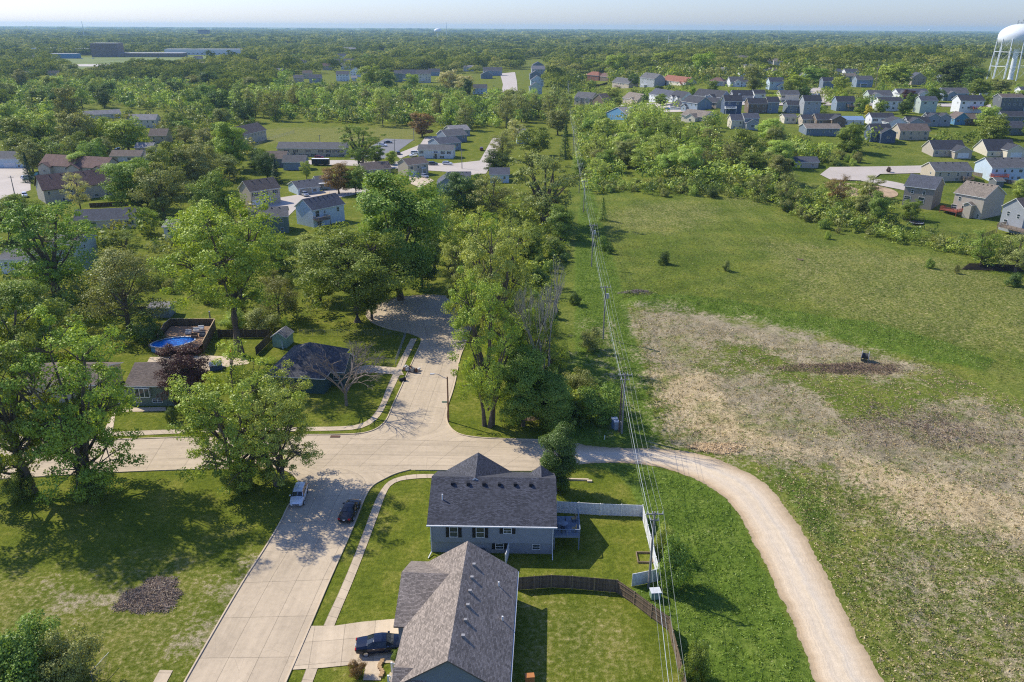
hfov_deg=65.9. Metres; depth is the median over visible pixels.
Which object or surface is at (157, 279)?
shrub
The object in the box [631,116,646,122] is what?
deciduous tree
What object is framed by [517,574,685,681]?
fence
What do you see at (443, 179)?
house
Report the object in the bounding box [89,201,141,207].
fence
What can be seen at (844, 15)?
sky
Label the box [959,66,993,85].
deciduous tree
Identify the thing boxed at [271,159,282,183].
conifer tree
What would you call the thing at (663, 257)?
shrub
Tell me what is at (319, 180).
house
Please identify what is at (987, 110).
deciduous tree
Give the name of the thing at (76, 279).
shrub
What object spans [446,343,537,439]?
kerb
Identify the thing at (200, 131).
deciduous tree
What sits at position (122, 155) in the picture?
house
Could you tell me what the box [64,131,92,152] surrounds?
deciduous tree
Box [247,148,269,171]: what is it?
deciduous tree
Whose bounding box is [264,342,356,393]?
house
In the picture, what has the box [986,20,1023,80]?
water tower
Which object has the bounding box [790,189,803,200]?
shrub
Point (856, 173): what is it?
road
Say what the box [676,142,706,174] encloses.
deciduous tree
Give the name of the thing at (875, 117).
house
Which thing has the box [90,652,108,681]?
fence
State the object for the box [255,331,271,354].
fence
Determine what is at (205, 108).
deciduous tree
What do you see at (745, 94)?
house
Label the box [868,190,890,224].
deciduous tree
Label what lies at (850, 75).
house
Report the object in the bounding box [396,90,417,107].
deciduous tree
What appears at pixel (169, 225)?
deciduous tree
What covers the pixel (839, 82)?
deciduous tree
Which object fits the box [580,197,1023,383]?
meadow grass
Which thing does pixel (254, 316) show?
shrub
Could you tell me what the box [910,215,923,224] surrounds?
trampoline
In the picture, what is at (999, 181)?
shed
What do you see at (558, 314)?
shrub
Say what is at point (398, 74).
house
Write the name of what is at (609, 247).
shrub
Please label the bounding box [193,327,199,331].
deck seat
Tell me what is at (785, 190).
deciduous tree
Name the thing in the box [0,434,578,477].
avenue
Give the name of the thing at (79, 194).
deciduous tree
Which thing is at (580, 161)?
deciduous tree
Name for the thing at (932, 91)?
deciduous tree
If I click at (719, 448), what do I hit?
straw pile
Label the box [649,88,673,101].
house
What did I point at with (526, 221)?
shrub
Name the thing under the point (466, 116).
deciduous tree
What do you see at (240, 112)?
deciduous tree
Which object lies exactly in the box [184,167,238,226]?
deciduous tree
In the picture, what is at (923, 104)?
house
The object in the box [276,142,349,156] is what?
apartment block
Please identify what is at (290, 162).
house
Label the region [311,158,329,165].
trailer
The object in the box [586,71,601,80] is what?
house
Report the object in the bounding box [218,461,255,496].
shrub
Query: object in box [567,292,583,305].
shrub
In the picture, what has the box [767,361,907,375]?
dead brush
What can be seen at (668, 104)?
road
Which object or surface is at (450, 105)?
deciduous tree
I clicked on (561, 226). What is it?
deciduous tree
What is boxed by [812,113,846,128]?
house
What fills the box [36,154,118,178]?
house
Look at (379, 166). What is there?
house
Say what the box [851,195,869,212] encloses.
deciduous tree
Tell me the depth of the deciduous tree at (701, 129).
374.29 m
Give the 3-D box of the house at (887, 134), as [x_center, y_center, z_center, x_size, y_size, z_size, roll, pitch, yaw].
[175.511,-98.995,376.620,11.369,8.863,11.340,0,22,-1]
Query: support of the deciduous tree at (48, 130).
on the ground at (70, 562)
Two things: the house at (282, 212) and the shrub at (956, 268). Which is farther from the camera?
the house at (282, 212)
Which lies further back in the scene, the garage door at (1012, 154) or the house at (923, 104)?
the house at (923, 104)
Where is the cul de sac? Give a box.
[366,295,471,347]
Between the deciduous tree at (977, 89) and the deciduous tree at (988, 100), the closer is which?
the deciduous tree at (988, 100)
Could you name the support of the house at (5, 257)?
on the ground at (70, 562)
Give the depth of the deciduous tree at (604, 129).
416.42 m
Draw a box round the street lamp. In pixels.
[430,373,448,421]
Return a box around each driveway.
[106,390,126,431]
[292,619,398,669]
[355,365,403,374]
[409,175,433,186]
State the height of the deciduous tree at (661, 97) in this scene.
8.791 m
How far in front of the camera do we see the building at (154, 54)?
1587.86 m
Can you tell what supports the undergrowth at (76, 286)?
on the ground at (70, 562)
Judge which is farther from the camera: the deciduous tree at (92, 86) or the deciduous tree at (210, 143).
the deciduous tree at (92, 86)
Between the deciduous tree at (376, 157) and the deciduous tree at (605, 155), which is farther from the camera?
the deciduous tree at (376, 157)
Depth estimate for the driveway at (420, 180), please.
330.47 m
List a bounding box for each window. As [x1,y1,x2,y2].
[134,387,150,397]
[449,527,457,536]
[476,528,484,537]
[495,543,503,549]
[503,528,511,533]
[532,544,539,549]
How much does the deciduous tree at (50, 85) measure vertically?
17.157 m
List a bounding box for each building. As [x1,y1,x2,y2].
[50,53,80,58]
[90,43,123,56]
[118,52,187,56]
[164,49,242,54]
[197,30,209,34]
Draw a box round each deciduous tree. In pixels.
[0,82,17,95]
[0,89,14,103]
[0,101,14,117]
[0,115,42,146]
[0,131,30,150]
[0,193,37,239]
[0,200,104,295]
[0,279,70,358]
[0,294,88,494]
[0,304,147,504]
[6,198,51,227]
[11,68,29,84]
[12,137,44,171]
[17,123,43,143]
[21,136,39,147]
[25,107,61,146]
[28,89,45,102]
[32,137,72,161]
[37,82,56,96]
[39,76,56,88]
[42,135,79,153]
[45,85,68,108]
[47,216,99,253]
[50,76,63,86]
[50,84,84,117]
[53,109,100,143]
[59,172,90,208]
[62,64,78,70]
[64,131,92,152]
[66,68,76,74]
[66,151,85,163]
[71,245,172,330]
[72,88,90,108]
[74,69,89,78]
[75,142,102,156]
[79,138,108,156]
[81,73,98,84]
[85,82,100,94]
[85,116,112,142]
[87,76,103,90]
[90,136,114,154]
[92,87,111,107]
[94,156,160,206]
[97,82,116,98]
[98,116,152,149]
[99,229,141,254]
[110,67,124,79]
[127,162,195,215]
[133,207,160,232]
[143,140,189,184]
[145,191,289,356]
[153,342,213,406]
[158,72,172,82]
[160,210,200,249]
[162,112,186,133]
[164,81,184,92]
[164,143,223,189]
[165,337,305,496]
[171,119,196,141]
[171,125,195,141]
[179,87,203,103]
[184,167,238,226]
[185,75,200,85]
[188,128,216,143]
[190,96,215,116]
[196,83,216,96]
[197,71,220,82]
[203,88,231,110]
[203,140,217,158]
[204,152,238,174]
[208,123,221,137]
[211,121,251,166]
[212,108,232,123]
[212,359,324,486]
[223,135,246,144]
[231,98,257,121]
[232,82,244,99]
[240,76,259,88]
[240,89,258,101]
[243,87,265,116]
[245,82,257,88]
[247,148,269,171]
[248,83,262,102]
[249,152,279,177]
[254,88,271,110]
[254,268,300,316]
[258,233,302,269]
[260,90,285,120]
[283,221,418,322]
[287,84,303,111]
[290,232,322,252]
[292,248,342,299]
[295,88,313,108]
[299,161,310,178]
[302,87,316,110]
[316,88,331,105]
[319,161,352,193]
[333,87,350,103]
[335,122,385,164]
[336,94,351,108]
[342,165,366,193]
[348,248,395,319]
[353,169,449,300]
[355,64,382,86]
[360,89,370,99]
[367,145,384,161]
[370,97,391,125]
[372,87,391,102]
[374,69,398,87]
[374,88,388,108]
[385,150,396,164]
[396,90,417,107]
[403,74,420,86]
[407,111,435,136]
[410,194,465,268]
[412,231,441,286]
[422,88,431,97]
[428,91,449,121]
[435,69,457,88]
[437,232,496,312]
[439,171,485,216]
[439,225,470,254]
[440,96,459,124]
[441,206,537,346]
[443,265,535,428]
[444,90,460,107]
[451,211,500,249]
[452,90,464,106]
[454,74,475,88]
[455,102,476,124]
[456,96,475,113]
[463,79,472,95]
[466,174,517,216]
[482,149,510,170]
[484,88,504,110]
[489,129,518,154]
[490,298,570,400]
[492,215,522,265]
[494,94,516,124]
[497,89,514,104]
[497,341,548,426]
[498,99,516,127]
[505,87,528,114]
[506,118,525,141]
[507,147,592,225]
[509,222,546,257]
[511,94,530,121]
[515,126,552,153]
[518,95,534,118]
[523,88,539,107]
[527,366,575,431]
[528,93,545,113]
[538,420,581,492]
[540,94,558,114]
[545,106,571,134]
[546,203,575,239]
[550,85,565,105]
[557,91,573,109]
[571,156,594,178]
[582,117,602,135]
[584,133,613,155]
[586,81,595,91]
[587,158,610,178]
[589,149,610,158]
[593,117,621,137]
[594,149,618,172]
[603,86,625,98]
[604,53,626,71]
[611,139,639,166]
[613,98,621,106]
[614,132,631,151]
[627,147,648,169]
[628,73,638,84]
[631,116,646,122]
[632,113,656,129]
[636,127,653,141]
[643,134,674,159]
[644,134,669,153]
[648,114,667,134]
[651,51,674,61]
[654,93,668,105]
[655,121,677,140]
[655,149,679,175]
[669,125,695,144]
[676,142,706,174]
[687,137,711,154]
[688,51,716,72]
[688,86,696,94]
[691,146,718,170]
[698,127,721,142]
[700,126,716,135]
[703,118,715,128]
[707,80,719,89]
[717,138,747,165]
[727,127,761,152]
[740,152,769,174]
[743,63,764,89]
[746,173,774,193]
[753,150,775,169]
[754,118,784,140]
[764,125,787,147]
[765,139,794,164]
[767,154,793,182]
[774,171,800,201]
[783,80,795,89]
[784,74,810,89]
[796,85,807,97]
[801,66,828,84]
[824,174,851,201]
[831,76,851,87]
[835,122,867,151]
[836,88,847,95]
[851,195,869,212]
[853,97,870,112]
[860,175,886,194]
[864,104,873,116]
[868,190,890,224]
[873,99,889,111]
[878,61,915,85]
[897,100,910,114]
[899,198,922,219]
[901,89,917,98]
[906,92,917,106]
[924,87,940,98]
[933,60,972,83]
[937,89,947,98]
[941,81,954,87]
[954,83,963,87]
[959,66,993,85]
[967,78,994,94]
[969,229,1007,264]
[973,105,1004,125]
[978,119,1010,138]
[979,113,1008,132]
[984,95,991,105]
[986,78,1020,91]
[994,232,1023,272]
[1011,90,1023,94]
[1012,179,1023,197]
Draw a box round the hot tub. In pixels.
[209,360,222,371]
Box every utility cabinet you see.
[611,417,617,428]
[613,420,620,429]
[649,587,661,599]
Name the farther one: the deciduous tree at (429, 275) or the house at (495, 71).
the house at (495, 71)
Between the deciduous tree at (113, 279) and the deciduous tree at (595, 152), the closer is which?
the deciduous tree at (113, 279)
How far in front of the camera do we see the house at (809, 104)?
447.00 m
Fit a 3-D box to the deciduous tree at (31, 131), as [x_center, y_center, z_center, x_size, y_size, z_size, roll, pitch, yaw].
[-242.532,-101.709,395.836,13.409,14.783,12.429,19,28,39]
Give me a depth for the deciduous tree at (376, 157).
372.81 m
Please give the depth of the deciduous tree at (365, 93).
666.77 m
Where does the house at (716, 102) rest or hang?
on the ground at (70, 562)
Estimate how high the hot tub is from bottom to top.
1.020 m
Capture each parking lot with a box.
[350,139,412,158]
[397,136,436,157]
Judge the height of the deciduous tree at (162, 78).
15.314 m
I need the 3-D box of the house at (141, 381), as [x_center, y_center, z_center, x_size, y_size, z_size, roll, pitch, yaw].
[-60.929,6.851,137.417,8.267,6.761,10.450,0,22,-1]
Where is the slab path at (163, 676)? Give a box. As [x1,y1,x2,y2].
[153,670,172,681]
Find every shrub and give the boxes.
[0,471,36,503]
[0,608,65,681]
[0,634,29,681]
[33,620,104,681]
[60,322,89,344]
[68,273,85,285]
[68,461,117,504]
[77,286,92,303]
[130,332,141,341]
[131,273,148,286]
[132,317,166,344]
[149,272,165,287]
[161,278,175,292]
[163,407,179,422]
[200,288,219,304]
[216,308,248,328]
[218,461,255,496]
[237,306,247,318]
[242,305,282,330]
[277,272,294,287]
[279,317,291,328]
[347,657,366,679]
[390,648,397,661]
[442,263,451,273]
[520,219,535,228]
[526,296,545,311]
[528,289,539,301]
[532,253,545,267]
[534,266,549,285]
[539,348,560,369]
[542,384,573,423]
[543,260,554,272]
[546,235,560,251]
[546,249,557,258]
[547,238,566,255]
[552,307,561,318]
[558,253,570,261]
[562,366,599,396]
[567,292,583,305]
[571,381,630,425]
[577,326,603,352]
[597,235,610,250]
[604,184,614,192]
[605,243,613,253]
[617,180,626,188]
[631,185,639,191]
[654,520,678,558]
[656,532,696,595]
[657,183,668,192]
[657,251,670,263]
[659,188,669,196]
[677,182,690,193]
[677,639,712,681]
[687,184,698,195]
[706,186,718,196]
[722,259,730,271]
[732,186,743,195]
[764,193,770,201]
[769,186,776,195]
[778,198,792,211]
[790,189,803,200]
[797,206,808,218]
[798,194,812,204]
[803,213,812,221]
[817,218,832,228]
[820,199,830,208]
[825,231,831,238]
[827,154,841,165]
[835,149,845,159]
[841,214,851,222]
[843,154,849,162]
[849,158,857,165]
[852,152,862,162]
[925,258,935,268]
[953,264,960,272]
[1004,272,1023,286]
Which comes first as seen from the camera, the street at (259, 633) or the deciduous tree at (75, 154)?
the street at (259, 633)
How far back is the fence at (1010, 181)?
310.05 m
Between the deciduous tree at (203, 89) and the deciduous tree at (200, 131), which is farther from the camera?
the deciduous tree at (203, 89)
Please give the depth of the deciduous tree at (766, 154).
320.75 m
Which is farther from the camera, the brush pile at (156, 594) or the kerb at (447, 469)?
the kerb at (447, 469)
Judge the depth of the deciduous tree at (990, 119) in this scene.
381.16 m
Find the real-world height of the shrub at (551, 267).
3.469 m
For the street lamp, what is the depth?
127.62 m
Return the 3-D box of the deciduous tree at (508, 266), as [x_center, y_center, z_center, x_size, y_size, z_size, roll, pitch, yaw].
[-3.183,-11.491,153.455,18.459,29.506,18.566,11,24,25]
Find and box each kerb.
[1,468,211,478]
[25,344,420,442]
[183,467,298,681]
[285,469,410,681]
[366,295,444,333]
[415,469,529,471]
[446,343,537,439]
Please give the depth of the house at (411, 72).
929.09 m
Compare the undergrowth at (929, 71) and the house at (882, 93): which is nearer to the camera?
the house at (882, 93)
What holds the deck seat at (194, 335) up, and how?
on the pool deck
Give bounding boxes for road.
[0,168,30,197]
[267,187,365,214]
[308,138,498,174]
[501,72,516,91]
[534,444,883,681]
[620,103,683,111]
[742,101,990,106]
[811,87,828,104]
[820,165,921,189]
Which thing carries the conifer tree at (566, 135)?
on the ground at (70, 562)
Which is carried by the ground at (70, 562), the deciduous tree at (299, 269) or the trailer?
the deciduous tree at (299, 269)
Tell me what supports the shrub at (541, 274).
on the ground at (70, 562)
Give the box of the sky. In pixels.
[0,0,1023,30]
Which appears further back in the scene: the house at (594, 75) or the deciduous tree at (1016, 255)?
the house at (594, 75)
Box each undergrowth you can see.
[0,67,572,128]
[0,108,256,260]
[0,223,363,359]
[271,48,497,83]
[403,178,622,427]
[551,58,976,85]
[566,73,1009,117]
[566,93,840,190]
[589,172,1023,266]
[622,290,662,441]
[837,117,1000,148]
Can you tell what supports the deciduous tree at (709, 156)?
on the ground at (70, 562)
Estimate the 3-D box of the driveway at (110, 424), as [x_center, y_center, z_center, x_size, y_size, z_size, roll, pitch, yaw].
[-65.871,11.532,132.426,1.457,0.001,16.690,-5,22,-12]
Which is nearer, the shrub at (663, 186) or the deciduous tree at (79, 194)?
the deciduous tree at (79, 194)
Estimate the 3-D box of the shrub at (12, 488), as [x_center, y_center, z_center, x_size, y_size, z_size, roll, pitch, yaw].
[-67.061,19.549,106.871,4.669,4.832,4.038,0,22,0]
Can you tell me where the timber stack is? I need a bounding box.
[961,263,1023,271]
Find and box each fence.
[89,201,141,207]
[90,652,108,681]
[217,329,269,337]
[252,131,293,146]
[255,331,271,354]
[299,329,405,364]
[505,543,508,562]
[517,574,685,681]
[557,501,658,585]
[577,82,607,90]
[900,215,995,238]
[972,172,982,177]
[1005,179,1016,183]
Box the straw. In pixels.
[629,307,1023,681]
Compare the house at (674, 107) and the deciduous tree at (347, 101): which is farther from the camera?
the deciduous tree at (347, 101)
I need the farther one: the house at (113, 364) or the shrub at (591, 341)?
the shrub at (591, 341)
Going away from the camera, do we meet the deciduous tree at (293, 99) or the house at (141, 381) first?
the house at (141, 381)
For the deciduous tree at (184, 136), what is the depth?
420.33 m
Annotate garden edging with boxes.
[570,478,591,481]
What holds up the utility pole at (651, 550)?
on the ground at (70, 562)
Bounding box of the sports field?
[54,56,205,68]
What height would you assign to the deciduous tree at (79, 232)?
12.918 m
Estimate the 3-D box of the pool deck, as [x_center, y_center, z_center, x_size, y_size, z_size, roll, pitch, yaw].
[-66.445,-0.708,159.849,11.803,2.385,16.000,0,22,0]
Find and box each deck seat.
[185,329,191,333]
[191,333,197,337]
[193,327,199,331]
[199,331,205,335]
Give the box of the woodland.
[0,26,1023,91]
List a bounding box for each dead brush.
[516,415,538,420]
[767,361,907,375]
[834,402,1023,449]
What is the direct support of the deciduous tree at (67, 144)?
on the ground at (70, 562)
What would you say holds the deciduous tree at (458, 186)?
on the ground at (70, 562)
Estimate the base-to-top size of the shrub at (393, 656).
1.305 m
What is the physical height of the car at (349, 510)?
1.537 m
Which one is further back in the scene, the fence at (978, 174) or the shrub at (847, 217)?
the fence at (978, 174)
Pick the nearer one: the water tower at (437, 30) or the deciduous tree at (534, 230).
the deciduous tree at (534, 230)
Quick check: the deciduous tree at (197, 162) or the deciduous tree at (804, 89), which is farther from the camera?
the deciduous tree at (804, 89)
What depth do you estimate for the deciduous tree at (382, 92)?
567.43 m
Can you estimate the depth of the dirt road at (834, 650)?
96.39 m
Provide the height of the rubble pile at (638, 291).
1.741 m
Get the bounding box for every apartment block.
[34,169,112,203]
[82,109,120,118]
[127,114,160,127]
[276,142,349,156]
[417,144,455,158]
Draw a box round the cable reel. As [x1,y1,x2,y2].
[861,351,869,359]
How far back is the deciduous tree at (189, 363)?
129.90 m
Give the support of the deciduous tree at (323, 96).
on the ground at (70, 562)
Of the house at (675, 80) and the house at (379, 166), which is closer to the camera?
the house at (379, 166)
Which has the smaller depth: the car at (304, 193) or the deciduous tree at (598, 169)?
the car at (304, 193)
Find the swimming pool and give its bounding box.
[150,336,195,352]
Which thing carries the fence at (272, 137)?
on the ground at (70, 562)
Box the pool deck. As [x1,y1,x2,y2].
[148,318,215,351]
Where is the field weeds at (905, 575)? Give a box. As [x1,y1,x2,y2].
[775,468,1023,681]
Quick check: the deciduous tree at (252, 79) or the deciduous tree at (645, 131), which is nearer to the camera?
the deciduous tree at (645, 131)
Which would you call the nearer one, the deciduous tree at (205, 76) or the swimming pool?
the swimming pool
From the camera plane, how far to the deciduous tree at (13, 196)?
232.58 m
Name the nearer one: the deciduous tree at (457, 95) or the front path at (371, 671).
the front path at (371, 671)
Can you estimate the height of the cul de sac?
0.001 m
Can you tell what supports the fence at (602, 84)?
on the ground at (70, 562)
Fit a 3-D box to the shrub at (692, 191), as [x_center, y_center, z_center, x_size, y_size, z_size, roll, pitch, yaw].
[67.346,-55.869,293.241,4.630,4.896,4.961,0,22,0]
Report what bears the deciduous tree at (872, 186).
on the ground at (70, 562)
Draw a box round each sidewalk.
[5,338,416,439]
[301,474,433,681]
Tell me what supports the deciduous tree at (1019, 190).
on the ground at (70, 562)
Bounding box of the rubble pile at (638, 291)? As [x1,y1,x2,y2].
[617,289,658,294]
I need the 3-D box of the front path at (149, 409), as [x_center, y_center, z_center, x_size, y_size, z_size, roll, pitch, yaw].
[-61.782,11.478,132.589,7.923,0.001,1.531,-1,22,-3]
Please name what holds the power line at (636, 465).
attached to the utility pole
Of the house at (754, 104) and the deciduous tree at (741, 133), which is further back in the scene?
the house at (754, 104)
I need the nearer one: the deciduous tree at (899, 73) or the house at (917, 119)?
the house at (917, 119)
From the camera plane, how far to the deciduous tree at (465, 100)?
531.16 m
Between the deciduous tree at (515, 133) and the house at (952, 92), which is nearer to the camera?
the deciduous tree at (515, 133)
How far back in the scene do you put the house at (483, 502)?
96.82 m
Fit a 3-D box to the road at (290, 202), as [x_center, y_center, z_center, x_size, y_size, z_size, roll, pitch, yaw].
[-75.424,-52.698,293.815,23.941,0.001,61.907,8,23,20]
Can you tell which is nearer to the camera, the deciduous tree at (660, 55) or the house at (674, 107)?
the house at (674, 107)
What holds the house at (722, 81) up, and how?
on the ground at (70, 562)
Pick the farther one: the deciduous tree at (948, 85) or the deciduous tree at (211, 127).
the deciduous tree at (948, 85)
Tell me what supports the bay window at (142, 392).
in the house at (141, 381)
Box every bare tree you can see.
[297,339,391,405]
[509,253,565,370]
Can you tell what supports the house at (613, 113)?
on the ground at (70, 562)
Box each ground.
[0,26,1023,681]
[839,183,897,197]
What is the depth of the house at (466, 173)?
326.15 m
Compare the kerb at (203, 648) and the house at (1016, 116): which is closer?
the kerb at (203, 648)
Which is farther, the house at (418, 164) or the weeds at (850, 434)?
the house at (418, 164)
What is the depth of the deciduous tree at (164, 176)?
259.88 m
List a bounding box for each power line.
[568,87,668,681]
[569,112,662,674]
[570,94,685,677]
[574,133,672,680]
[576,141,678,678]
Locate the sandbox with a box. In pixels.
[636,551,653,562]
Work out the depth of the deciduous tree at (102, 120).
401.94 m
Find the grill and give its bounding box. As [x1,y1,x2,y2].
[525,672,534,681]
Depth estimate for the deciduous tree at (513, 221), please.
196.77 m
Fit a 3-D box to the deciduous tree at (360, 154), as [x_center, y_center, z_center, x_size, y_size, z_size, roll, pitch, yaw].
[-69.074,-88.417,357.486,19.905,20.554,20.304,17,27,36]
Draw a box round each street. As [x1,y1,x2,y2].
[186,468,417,681]
[350,340,478,441]
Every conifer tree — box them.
[20,152,34,182]
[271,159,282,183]
[556,122,571,158]
[597,197,607,221]
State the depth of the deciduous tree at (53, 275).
178.10 m
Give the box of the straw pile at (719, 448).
[685,442,750,454]
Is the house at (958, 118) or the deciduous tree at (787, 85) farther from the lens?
the deciduous tree at (787, 85)
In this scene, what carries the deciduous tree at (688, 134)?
on the ground at (70, 562)
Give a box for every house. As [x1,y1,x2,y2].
[0,151,39,167]
[0,249,43,273]
[27,362,123,402]
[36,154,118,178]
[46,70,59,75]
[50,234,99,270]
[73,207,139,229]
[109,150,144,161]
[124,362,191,405]
[134,142,157,150]
[148,128,172,142]
[161,219,183,237]
[235,122,266,144]
[237,177,280,206]
[247,206,288,232]
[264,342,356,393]
[268,151,289,166]
[282,155,308,169]
[287,179,320,194]
[293,75,303,82]
[294,193,344,227]
[302,70,312,78]
[309,74,321,82]
[312,175,330,189]
[322,63,331,69]
[336,71,349,80]
[350,67,360,76]
[358,161,391,175]
[387,541,518,681]
[394,70,401,81]
[396,156,428,175]
[402,70,415,80]
[416,70,430,82]
[426,452,579,559]
[427,136,461,149]
[428,68,439,75]
[436,128,467,141]
[437,172,453,191]
[444,125,470,135]
[449,171,470,180]
[463,65,473,70]
[473,84,486,93]
[480,71,492,78]
[483,67,501,75]
[489,167,509,182]
[516,128,528,143]
[529,70,540,78]
[529,82,541,93]
[530,75,543,86]
[531,66,544,73]
[532,61,543,65]
[574,92,596,104]
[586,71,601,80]
[593,93,611,104]
[600,73,610,80]
[605,107,634,119]
[612,77,638,87]
[622,92,648,102]
[640,72,664,86]
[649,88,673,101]
[664,75,696,85]
[668,90,691,101]
[670,100,681,109]
[681,95,711,110]
[681,109,715,121]
[693,88,729,97]
[707,97,720,108]
[709,77,726,85]
[720,93,742,113]
[726,76,748,86]
[727,114,743,128]
[730,90,753,100]
[742,113,759,129]
[744,96,767,112]
[752,89,765,97]
[765,96,779,112]
[766,77,784,89]
[773,59,782,65]
[776,90,799,101]
[779,114,796,123]
[782,100,799,112]
[790,156,819,167]
[797,114,813,124]
[798,93,821,113]
[799,123,840,135]
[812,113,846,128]
[819,77,834,87]
[831,96,857,110]
[841,73,856,81]
[842,69,858,73]
[842,116,864,124]
[851,76,873,86]
[863,90,893,102]
[864,123,896,142]
[865,112,893,123]
[872,97,902,110]
[882,116,907,127]
[891,88,928,99]
[892,123,930,139]
[902,174,944,209]
[903,116,930,125]
[906,72,926,84]
[912,96,938,112]
[920,162,974,182]
[921,140,973,158]
[922,112,951,126]
[939,87,969,100]
[939,180,1006,218]
[950,93,985,112]
[950,111,970,124]
[965,113,982,124]
[972,139,1023,156]
[974,157,1023,182]
[991,93,1023,110]
[996,197,1023,235]
[998,111,1023,122]
[1007,121,1023,134]
[1014,87,1023,91]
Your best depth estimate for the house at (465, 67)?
1145.45 m
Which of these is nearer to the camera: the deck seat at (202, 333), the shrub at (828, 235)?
the deck seat at (202, 333)
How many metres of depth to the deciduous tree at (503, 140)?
379.90 m
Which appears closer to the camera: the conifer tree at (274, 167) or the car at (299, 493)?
the car at (299, 493)
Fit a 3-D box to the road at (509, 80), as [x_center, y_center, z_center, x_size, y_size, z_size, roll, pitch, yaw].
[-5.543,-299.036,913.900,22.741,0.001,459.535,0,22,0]
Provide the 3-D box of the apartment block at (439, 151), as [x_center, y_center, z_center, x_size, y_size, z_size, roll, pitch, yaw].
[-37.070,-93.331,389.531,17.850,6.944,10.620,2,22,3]
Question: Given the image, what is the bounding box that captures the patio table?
[558,520,567,525]
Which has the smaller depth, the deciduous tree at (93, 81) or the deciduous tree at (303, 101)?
the deciduous tree at (303, 101)
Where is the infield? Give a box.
[63,64,102,65]
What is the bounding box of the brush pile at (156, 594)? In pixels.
[110,574,185,614]
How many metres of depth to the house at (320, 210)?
254.93 m
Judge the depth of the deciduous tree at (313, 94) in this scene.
590.89 m
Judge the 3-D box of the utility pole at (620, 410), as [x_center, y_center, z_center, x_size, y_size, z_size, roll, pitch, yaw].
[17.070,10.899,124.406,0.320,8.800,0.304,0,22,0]
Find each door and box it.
[3,163,15,167]
[117,157,127,161]
[252,199,262,205]
[276,339,281,347]
[300,188,311,194]
[957,153,968,157]
[1010,153,1021,156]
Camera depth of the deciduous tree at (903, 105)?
443.29 m
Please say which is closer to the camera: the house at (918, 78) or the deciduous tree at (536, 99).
the deciduous tree at (536, 99)
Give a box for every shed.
[147,302,175,317]
[271,326,293,348]
[988,177,1005,186]
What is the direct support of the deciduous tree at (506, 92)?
on the ground at (70, 562)
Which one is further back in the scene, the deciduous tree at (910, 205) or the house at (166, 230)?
the deciduous tree at (910, 205)
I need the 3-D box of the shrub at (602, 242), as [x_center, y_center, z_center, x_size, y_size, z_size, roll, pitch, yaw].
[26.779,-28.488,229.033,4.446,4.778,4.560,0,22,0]
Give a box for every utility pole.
[589,224,596,266]
[600,286,610,338]
[618,373,632,433]
[618,385,622,432]
[646,511,663,588]
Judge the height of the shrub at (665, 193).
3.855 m
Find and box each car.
[289,482,307,505]
[300,191,308,196]
[337,499,360,522]
[355,631,398,656]
[421,173,428,177]
[428,161,437,164]
[442,161,452,164]
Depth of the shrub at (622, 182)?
308.11 m
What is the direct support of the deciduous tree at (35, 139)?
on the ground at (70, 562)
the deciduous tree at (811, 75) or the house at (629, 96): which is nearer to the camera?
the house at (629, 96)
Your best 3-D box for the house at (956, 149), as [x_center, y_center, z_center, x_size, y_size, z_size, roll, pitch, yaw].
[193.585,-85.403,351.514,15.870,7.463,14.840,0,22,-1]
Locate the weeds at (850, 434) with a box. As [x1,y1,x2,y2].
[639,311,1023,549]
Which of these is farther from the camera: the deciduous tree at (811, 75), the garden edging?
the deciduous tree at (811, 75)
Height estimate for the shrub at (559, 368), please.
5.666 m
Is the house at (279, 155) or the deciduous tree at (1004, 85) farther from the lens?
the deciduous tree at (1004, 85)
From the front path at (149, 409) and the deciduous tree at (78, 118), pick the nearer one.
the front path at (149, 409)
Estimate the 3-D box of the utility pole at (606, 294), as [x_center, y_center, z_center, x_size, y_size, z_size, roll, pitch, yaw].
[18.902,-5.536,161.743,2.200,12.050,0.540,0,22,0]
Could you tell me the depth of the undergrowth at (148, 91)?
614.38 m
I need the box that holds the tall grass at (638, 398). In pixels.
[549,183,993,681]
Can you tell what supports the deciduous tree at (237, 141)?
on the ground at (70, 562)
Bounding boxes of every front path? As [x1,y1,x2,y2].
[123,407,165,411]
[363,662,380,679]
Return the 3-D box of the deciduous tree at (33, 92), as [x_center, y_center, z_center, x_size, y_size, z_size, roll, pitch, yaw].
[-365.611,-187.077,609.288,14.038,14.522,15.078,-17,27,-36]
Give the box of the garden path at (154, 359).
[148,356,248,370]
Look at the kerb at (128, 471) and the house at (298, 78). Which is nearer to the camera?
the kerb at (128, 471)
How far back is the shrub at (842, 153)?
343.29 m
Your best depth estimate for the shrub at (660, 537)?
95.59 m
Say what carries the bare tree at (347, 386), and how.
on the ground at (70, 562)
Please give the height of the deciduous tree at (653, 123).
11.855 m
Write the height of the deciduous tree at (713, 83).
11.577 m
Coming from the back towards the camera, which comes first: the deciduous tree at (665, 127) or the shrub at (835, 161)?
the deciduous tree at (665, 127)
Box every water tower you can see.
[434,28,440,36]
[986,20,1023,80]
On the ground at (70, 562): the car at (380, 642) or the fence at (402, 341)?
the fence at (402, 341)
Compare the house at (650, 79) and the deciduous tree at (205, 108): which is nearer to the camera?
the deciduous tree at (205, 108)
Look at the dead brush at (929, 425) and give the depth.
127.80 m
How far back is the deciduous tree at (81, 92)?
605.31 m

